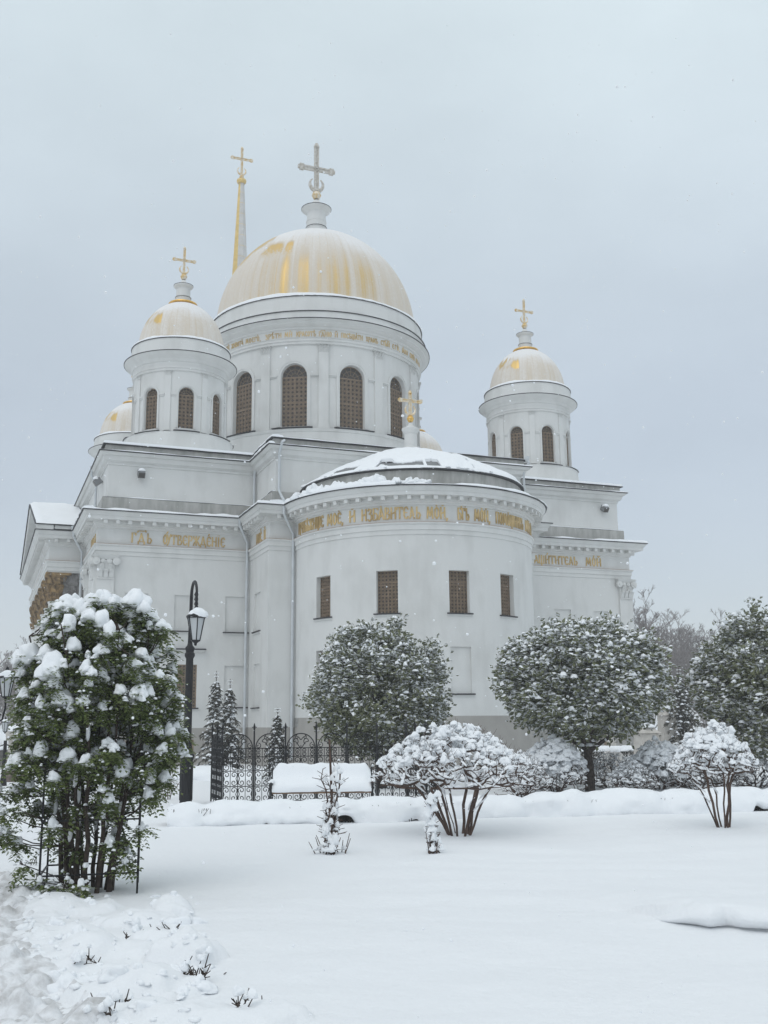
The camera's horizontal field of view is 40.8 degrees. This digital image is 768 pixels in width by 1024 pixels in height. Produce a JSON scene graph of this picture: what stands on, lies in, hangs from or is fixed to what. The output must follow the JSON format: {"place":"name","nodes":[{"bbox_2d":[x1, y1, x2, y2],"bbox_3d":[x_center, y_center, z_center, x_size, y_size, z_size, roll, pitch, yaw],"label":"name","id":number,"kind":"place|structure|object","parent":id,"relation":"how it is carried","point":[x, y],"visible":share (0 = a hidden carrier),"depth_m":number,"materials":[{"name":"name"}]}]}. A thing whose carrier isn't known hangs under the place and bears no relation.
{"place":"outdoors","nodes":[
{"label":"outdoors","id":0,"kind":"place"},
{"bbox_2d":[6,759,21,781],"bbox_3d":[-11.235,7.827,31.526,0.842,0.867,0.616,-4,-12,17],"label":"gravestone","id":1,"kind":"object","parent":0,"point":[9,776],"visible":0.02,"depth_m":31.31,"materials":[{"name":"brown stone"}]},
{"bbox_2d":[0,20,765,1020],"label":"snowfall","id":2,"kind":"object","parent":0,"point":[386,462],"visible":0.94,"depth_m":5.21,"materials":[{"name":"white"}]},
{"bbox_2d":[0,722,767,1023],"bbox_3d":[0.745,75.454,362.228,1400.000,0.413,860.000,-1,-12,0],"label":"ground","id":3,"kind":"structure","parent":0,"point":[515,951],"depth_m":8.70,"materials":[{"name":"white snow"}]},
{"bbox_2d":[0,746,7,766],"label":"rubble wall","id":4,"kind":"structure","parent":3,"relation":"on","point":[1,751],"depth_m":42.73,"materials":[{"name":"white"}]},
{"bbox_2d":[0,666,14,721],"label":"street lamp","id":5,"kind":"object","parent":3,"relation":"on","point":[6,687],"visible":0.82,"depth_m":14.26,"materials":[{"name":"black metal"}]},
{"bbox_2d":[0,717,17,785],"bbox_3d":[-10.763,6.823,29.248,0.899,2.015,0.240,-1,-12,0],"label":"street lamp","id":6,"kind":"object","parent":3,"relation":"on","point":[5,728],"visible":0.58,"depth_m":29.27,"materials":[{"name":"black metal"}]},
{"bbox_2d":[0,650,17,702],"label":"bare tree","id":7,"kind":"object","parent":3,"relation":"on","point":[6,655],"visible":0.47,"depth_m":79.98,"materials":[{"name":"grey plant"}]},
{"bbox_2d":[0,662,17,740],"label":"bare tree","id":8,"kind":"object","parent":3,"relation":"on","point":[7,703],"visible":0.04,"depth_m":121.11,"materials":[{"name":"grey plant"}]},
{"bbox_2d":[0,659,20,723],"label":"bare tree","id":9,"kind":"object","parent":3,"relation":"on","point":[14,692],"visible":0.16,"depth_m":82.40,"materials":[{"name":"grey plant"}]},
{"bbox_2d":[0,662,22,724],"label":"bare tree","id":10,"kind":"object","parent":3,"relation":"on","point":[11,693],"visible":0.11,"depth_m":94.14,"materials":[{"name":"grey plant"}]},
{"bbox_2d":[6,724,23,755],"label":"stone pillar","id":11,"kind":"structure","parent":3,"relation":"on","point":[9,735],"depth_m":36.83,"materials":[{"name":"white"}]},
{"bbox_2d":[18,849,39,864],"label":"cut back shrub","id":12,"kind":"object","parent":3,"relation":"on","point":[37,850],"visible":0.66,"depth_m":12.60,"materials":[{"name":"white plant"}]},
{"bbox_2d":[0,871,112,1023],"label":"footpath","id":13,"kind":"structure","parent":3,"relation":"on","point":[23,990],"depth_m":6.68,"materials":[{"name":"white snow"}]},
{"bbox_2d":[34,862,88,889],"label":"cut back shrub","id":14,"kind":"object","parent":3,"relation":"on","point":[68,879],"visible":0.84,"depth_m":10.19,"materials":[{"name":"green plant"}]},
{"bbox_2d":[71,949,85,963],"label":"cut back shrub","id":15,"kind":"object","parent":3,"relation":"on","point":[78,955],"visible":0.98,"depth_m":7.18,"materials":[{"name":"white plant"}]},
{"bbox_2d":[75,943,100,964],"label":"cut back shrub","id":16,"kind":"object","parent":3,"relation":"on","point":[89,945],"visible":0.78,"depth_m":7.27,"materials":[{"name":"plant"}]},
{"bbox_2d":[38,705,143,892],"bbox_3d":[-3.018,3.030,10.751,0.961,2.012,0.920,2,-12,-12],"label":"plant support","id":17,"kind":"object","parent":3,"relation":"on","point":[40,873],"visible":0.2,"depth_m":10.35,"materials":[{"name":"black metal"}]},
{"bbox_2d":[0,588,198,898],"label":"rowan bush","id":18,"kind":"object","parent":3,"relation":"on","point":[125,636],"visible":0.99,"depth_m":10.48,"materials":[{"name":"green plant"}]},
{"bbox_2d":[83,992,120,1015],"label":"cut back shrub","id":19,"kind":"object","parent":3,"relation":"on","point":[106,1004],"visible":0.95,"depth_m":5.76,"materials":[{"name":"white plant"}]},
{"bbox_2d":[1,881,217,1023],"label":"snow clods","id":20,"kind":"object","parent":3,"relation":"on","point":[110,974],"visible":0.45,"depth_m":6.76,"materials":[{"name":"white snow"}]},
{"bbox_2d":[90,988,133,1001],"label":"cut back shrub","id":21,"kind":"object","parent":3,"relation":"on","point":[105,994],"visible":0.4,"depth_m":6.26,"materials":[{"name":"white plant"}]},
{"bbox_2d":[122,916,143,938],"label":"cut back shrub","id":22,"kind":"object","parent":3,"relation":"on","point":[136,922],"visible":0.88,"depth_m":7.98,"materials":[{"name":"white plant"}]},
{"bbox_2d":[156,918,180,929],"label":"cut back shrub","id":23,"kind":"object","parent":3,"relation":"on","point":[164,922],"visible":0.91,"depth_m":7.92,"materials":[{"name":"white plant"}]},
{"bbox_2d":[161,768,179,799],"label":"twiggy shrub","id":24,"kind":"object","parent":3,"relation":"on","point":[172,787],"visible":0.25,"depth_m":23.22,"materials":[{"name":"grey plant"}]},
{"bbox_2d":[179,580,208,802],"bbox_3d":[-3.983,3.753,21.517,0.460,4.703,1.047,4,-12,-20],"label":"street lamp","id":25,"kind":"object","parent":3,"relation":"on","point":[196,616],"visible":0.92,"depth_m":21.49,"materials":[{"name":"black metal"}]},
{"bbox_2d":[179,946,212,979],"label":"cut back shrub","id":26,"kind":"object","parent":3,"relation":"on","point":[186,968],"visible":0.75,"depth_m":6.78,"materials":[{"name":"white plant"}]},
{"bbox_2d":[171,765,234,780],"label":"snow bank","id":27,"kind":"structure","parent":3,"relation":"on","point":[201,772],"depth_m":31.24,"materials":[{"name":"white snow"}]},
{"bbox_2d":[194,671,248,768],"bbox_3d":[-5.528,7.316,35.241,1.931,3.759,1.592,-1,-12,0],"label":"spruce","id":28,"kind":"object","parent":3,"relation":"on","point":[228,711],"visible":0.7,"depth_m":35.17,"materials":[{"name":"green plant"}]},
{"bbox_2d":[231,147,252,274],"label":"bell tower","id":29,"kind":"structure","parent":3,"relation":"on","point":[240,253],"depth_m":83.83,"materials":[{"name":"white paint"}]},
{"bbox_2d":[231,985,262,1007],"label":"cut back shrub","id":30,"kind":"object","parent":3,"relation":"on","point":[238,991],"visible":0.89,"depth_m":6.01,"materials":[{"name":"white plant"}]},
{"bbox_2d":[224,768,271,780],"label":"snow bank","id":31,"kind":"structure","parent":3,"relation":"on","point":[243,777],"depth_m":31.22,"materials":[{"name":"white snow"}]},
{"bbox_2d":[262,708,288,783],"bbox_3d":[-2.990,6.689,29.176,0.943,2.300,0.890,-6,-13,23],"label":"spruce","id":32,"kind":"object","parent":3,"relation":"on","point":[277,728],"visible":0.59,"depth_m":29.23,"materials":[{"name":"green plant"}]},
{"bbox_2d":[268,762,374,798],"bbox_3d":[-1.241,5.515,20.669,2.124,0.965,0.764,0,-12,-3],"label":"garden bench","id":33,"kind":"object","parent":3,"relation":"on","point":[290,779],"visible":0.95,"depth_m":20.72,"materials":[{"name":"white metal"}]},
{"bbox_2d":[210,721,437,800],"bbox_3d":[-1.384,5.582,22.774,4.855,1.860,2.025,2,-12,-11],"label":"iron fence","id":34,"kind":"object","parent":3,"relation":"on","point":[217,757],"visible":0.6,"depth_m":21.82,"materials":[{"name":"black metal"}]},
{"bbox_2d":[309,739,350,854],"bbox_3d":[-0.726,3.796,13.632,0.468,1.561,0.445,9,-15,-40],"label":"rose bush","id":35,"kind":"object","parent":3,"relation":"on","point":[329,825],"visible":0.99,"depth_m":13.55,"materials":[{"name":"white plant"}]},
{"bbox_2d":[20,143,647,767],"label":"cathedral","id":36,"kind":"structure","parent":3,"relation":"on","point":[224,525],"depth_m":44.74,"materials":[{"name":"white paint"}]},
{"bbox_2d":[175,664,196,707],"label":"window","id":37,"kind":"structure","parent":36,"relation":"in","point":[183,667],"depth_m":43.05,"materials":[{"name":"brown metal"}]},
{"bbox_2d":[320,576,329,617],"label":"window","id":38,"kind":"structure","parent":36,"relation":"in","point":[325,581],"depth_m":40.10,"materials":[{"name":"brown metal"}]},
{"bbox_2d":[378,571,397,612],"bbox_3d":[0.167,3.024,38.731,0.865,1.635,0.082,-3,-12,13],"label":"window","id":39,"kind":"structure","parent":36,"relation":"in","point":[387,596],"depth_m":38.73,"materials":[{"name":"brown metal"}]},
{"bbox_2d":[449,571,467,612],"bbox_3d":[2.748,3.026,38.866,0.865,1.635,0.082,3,-12,-19],"label":"window","id":40,"kind":"structure","parent":36,"relation":"in","point":[457,579],"depth_m":38.87,"materials":[{"name":"brown metal"}]},
{"bbox_2d":[500,575,509,614],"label":"window","id":41,"kind":"structure","parent":36,"relation":"in","point":[504,581],"depth_m":40.09,"materials":[{"name":"brown metal"}]},
{"bbox_2d":[295,613,458,788],"bbox_3d":[-0.011,5.011,27.045,4.330,4.703,4.250,-8,-14,33],"label":"garden tree","id":42,"kind":"object","parent":3,"relation":"on","point":[376,654],"visible":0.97,"depth_m":26.12,"materials":[{"name":"green plant"}]},
{"bbox_2d":[422,790,444,853],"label":"rose bush","id":43,"kind":"object","parent":3,"relation":"on","point":[433,838],"visible":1,"depth_m":13.42,"materials":[{"name":"white plant"}]},
{"bbox_2d":[370,718,538,836],"bbox_3d":[1.107,4.080,15.865,2.534,1.842,2.588,-3,-12,14],"label":"pruned shrub","id":44,"kind":"object","parent":3,"relation":"on","point":[450,738],"visible":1,"depth_m":15.51,"materials":[{"name":"white plant"}]},
{"bbox_2d":[167,786,767,826],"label":"hedge","id":45,"kind":"object","parent":3,"relation":"on","point":[389,809],"visible":0.75,"depth_m":18.06,"materials":[{"name":"white"}]},
{"bbox_2d":[493,749,551,796],"bbox_3d":[3.021,5.793,22.794,1.249,1.196,1.285,-1,-12,0],"label":"twiggy shrub","id":46,"kind":"object","parent":3,"relation":"on","point":[532,785],"visible":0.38,"depth_m":22.63,"materials":[{"name":"grey plant"}]},
{"bbox_2d":[514,748,561,788],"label":"twiggy shrub","id":47,"kind":"object","parent":3,"relation":"on","point":[539,780],"visible":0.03,"depth_m":25.55,"materials":[{"name":"grey plant"}]},
{"bbox_2d":[520,733,588,791],"bbox_3d":[4.027,5.944,24.290,1.612,1.446,1.768,-1,-12,0],"label":"twiggy shrub","id":48,"kind":"object","parent":3,"relation":"on","point":[559,756],"visible":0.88,"depth_m":23.92,"materials":[{"name":"white plant"}]},
{"bbox_2d":[558,756,600,784],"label":"twiggy shrub","id":49,"kind":"object","parent":3,"relation":"on","point":[581,782],"visible":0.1,"depth_m":27.00,"materials":[{"name":"grey plant"}]},
{"bbox_2d":[487,610,682,791],"bbox_3d":[4.973,4.621,24.936,4.586,4.494,4.583,-7,-13,30],"label":"garden tree","id":50,"kind":"object","parent":3,"relation":"on","point":[554,696],"visible":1,"depth_m":23.83,"materials":[{"name":"green plant"}]},
{"bbox_2d":[581,751,632,788],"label":"twiggy shrub","id":51,"kind":"object","parent":3,"relation":"on","point":[611,763],"visible":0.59,"depth_m":25.62,"materials":[{"name":"grey plant"}]},
{"bbox_2d":[607,735,615,745],"bbox_3d":[8.596,8.828,39.006,0.364,2.009,0.364,2,-12,-11],"label":"stone monument","id":52,"kind":"object","parent":3,"relation":"on","point":[613,743],"depth_m":38.91,"materials":[{"name":"white"}]},
{"bbox_2d":[601,748,623,779],"bbox_3d":[6.465,7.204,29.136,0.760,1.091,0.400,1,-12,-6],"label":"gravestone","id":53,"kind":"object","parent":3,"relation":"on","point":[612,750],"visible":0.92,"depth_m":29.11,"materials":[{"name":"white stone"}]},
{"bbox_2d":[541,745,713,769],"bbox_3d":[8.362,8.450,35.325,6.822,0.943,0.894,1,-12,-6],"label":"clipped hedge","id":54,"kind":"object","parent":3,"relation":"on","point":[625,748],"visible":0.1,"depth_m":35.09,"materials":[{"name":"white"}]},
{"bbox_2d":[603,759,659,789],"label":"twiggy shrub","id":55,"kind":"object","parent":3,"relation":"on","point":[636,771],"visible":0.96,"depth_m":23.70,"materials":[{"name":"white plant"}]},
{"bbox_2d":[622,755,664,783],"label":"twiggy shrub","id":56,"kind":"object","parent":3,"relation":"on","point":[628,758],"visible":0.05,"depth_m":27.17,"materials":[{"name":"grey plant"}]},
{"bbox_2d":[634,723,660,768],"bbox_3d":[8.187,7.513,32.131,0.858,1.848,0.858,2,-12,-11],"label":"stone monument","id":57,"kind":"object","parent":3,"relation":"on","point":[646,734],"visible":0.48,"depth_m":32.00,"materials":[{"name":"white stone"}]},
{"bbox_2d":[634,611,681,687],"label":"bare tree","id":58,"kind":"object","parent":3,"relation":"on","point":[648,629],"visible":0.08,"depth_m":77.49,"materials":[{"name":"grey plant"}]},
{"bbox_2d":[624,735,692,788],"bbox_3d":[6.639,6.038,24.802,1.646,1.366,1.687,11,-16,-43],"label":"twiggy shrub","id":59,"kind":"object","parent":3,"relation":"on","point":[653,756],"visible":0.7,"depth_m":24.43,"materials":[{"name":"white plant"}]},
{"bbox_2d":[633,584,686,723],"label":"bare tree","id":60,"kind":"object","parent":3,"relation":"on","point":[645,612],"visible":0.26,"depth_m":83.31,"materials":[{"name":"grey plant"}]},
{"bbox_2d":[655,705,678,744],"bbox_3d":[10.737,8.568,39.055,0.780,2.495,0.780,2,-12,-11],"label":"stone monument","id":61,"kind":"object","parent":3,"relation":"on","point":[664,734],"visible":0.37,"depth_m":38.93,"materials":[{"name":"white stone"}]},
{"bbox_2d":[657,630,690,715],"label":"bare tree","id":62,"kind":"object","parent":3,"relation":"on","point":[676,664],"visible":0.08,"depth_m":90.64,"materials":[{"name":"grey plant"}]},
{"bbox_2d":[654,629,700,723],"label":"bare tree","id":63,"kind":"object","parent":3,"relation":"on","point":[676,653],"visible":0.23,"depth_m":78.88,"materials":[{"name":"grey plant"}]},
{"bbox_2d":[653,611,701,727],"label":"bare tree","id":64,"kind":"object","parent":3,"relation":"on","point":[679,638],"visible":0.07,"depth_m":115.80,"materials":[{"name":"grey plant"}]},
{"bbox_2d":[649,743,705,785],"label":"twiggy shrub","id":65,"kind":"object","parent":3,"relation":"on","point":[676,777],"visible":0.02,"depth_m":26.07,"materials":[{"name":"grey plant"}]},
{"bbox_2d":[655,668,705,753],"bbox_3d":[11.311,8.065,39.275,3.387,4.242,2.595,-1,-12,0],"label":"spruce","id":66,"kind":"object","parent":3,"relation":"on","point":[681,719],"visible":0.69,"depth_m":38.97,"materials":[{"name":"green plant"}]},
{"bbox_2d":[659,609,710,727],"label":"bare tree","id":67,"kind":"object","parent":3,"relation":"on","point":[684,633],"visible":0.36,"depth_m":89.09,"materials":[{"name":"grey plant"}]},
{"bbox_2d":[676,655,703,726],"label":"bare tree","id":68,"kind":"object","parent":3,"relation":"on","point":[702,719],"visible":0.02,"depth_m":109.63,"materials":[{"name":"grey plant"}]},
{"bbox_2d":[660,749,727,789],"bbox_3d":[7.282,6.093,24.259,1.402,1.092,1.479,6,-13,-30],"label":"twiggy shrub","id":69,"kind":"object","parent":3,"relation":"on","point":[698,778],"visible":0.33,"depth_m":24.06,"materials":[{"name":"grey plant"}]},
{"bbox_2d":[686,651,707,726],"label":"bare tree","id":70,"kind":"object","parent":3,"relation":"on","point":[692,693],"visible":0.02,"depth_m":93.86,"materials":[{"name":"grey plant"}]},
{"bbox_2d":[693,622,717,646],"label":"bare tree","id":71,"kind":"object","parent":3,"relation":"on","point":[705,633],"visible":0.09,"depth_m":117.57,"materials":[{"name":"grey plant"}]},
{"bbox_2d":[684,630,726,711],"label":"bare tree","id":72,"kind":"object","parent":3,"relation":"on","point":[688,652],"visible":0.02,"depth_m":83.58,"materials":[{"name":"grey plant"}]},
{"bbox_2d":[652,900,767,928],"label":"snow ledge","id":73,"kind":"object","parent":3,"relation":"on","point":[710,913],"visible":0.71,"depth_m":8.25,"materials":[{"name":"white snow"}]},
{"bbox_2d":[691,608,732,656],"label":"bare tree","id":74,"kind":"object","parent":3,"relation":"on","point":[718,626],"visible":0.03,"depth_m":111.07,"materials":[{"name":"grey plant"}]},
{"bbox_2d":[668,719,763,827],"bbox_3d":[5.231,4.107,16.211,1.436,1.784,1.365,-7,-13,29],"label":"pruned shrub","id":75,"kind":"object","parent":3,"relation":"on","point":[715,734],"visible":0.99,"depth_m":16.08,"materials":[{"name":"white plant"}]},
{"bbox_2d":[674,596,767,759],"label":"garden tree","id":76,"kind":"object","parent":3,"relation":"on","point":[733,673],"visible":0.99,"depth_m":24.64,"materials":[{"name":"green plant"}]},
{"bbox_2d":[690,751,759,786],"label":"twiggy shrub","id":77,"kind":"object","parent":3,"relation":"on","point":[714,779],"visible":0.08,"depth_m":25.35,"materials":[{"name":"grey plant"}]},
{"bbox_2d":[720,750,767,787],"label":"twiggy shrub","id":78,"kind":"object","parent":3,"relation":"on","point":[763,772],"visible":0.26,"depth_m":24.95,"materials":[{"name":"grey plant"}]},
{"bbox_2d":[0,0,767,727],"label":"sky","id":79,"kind":"structure","parent":0,"point":[483,255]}
]}

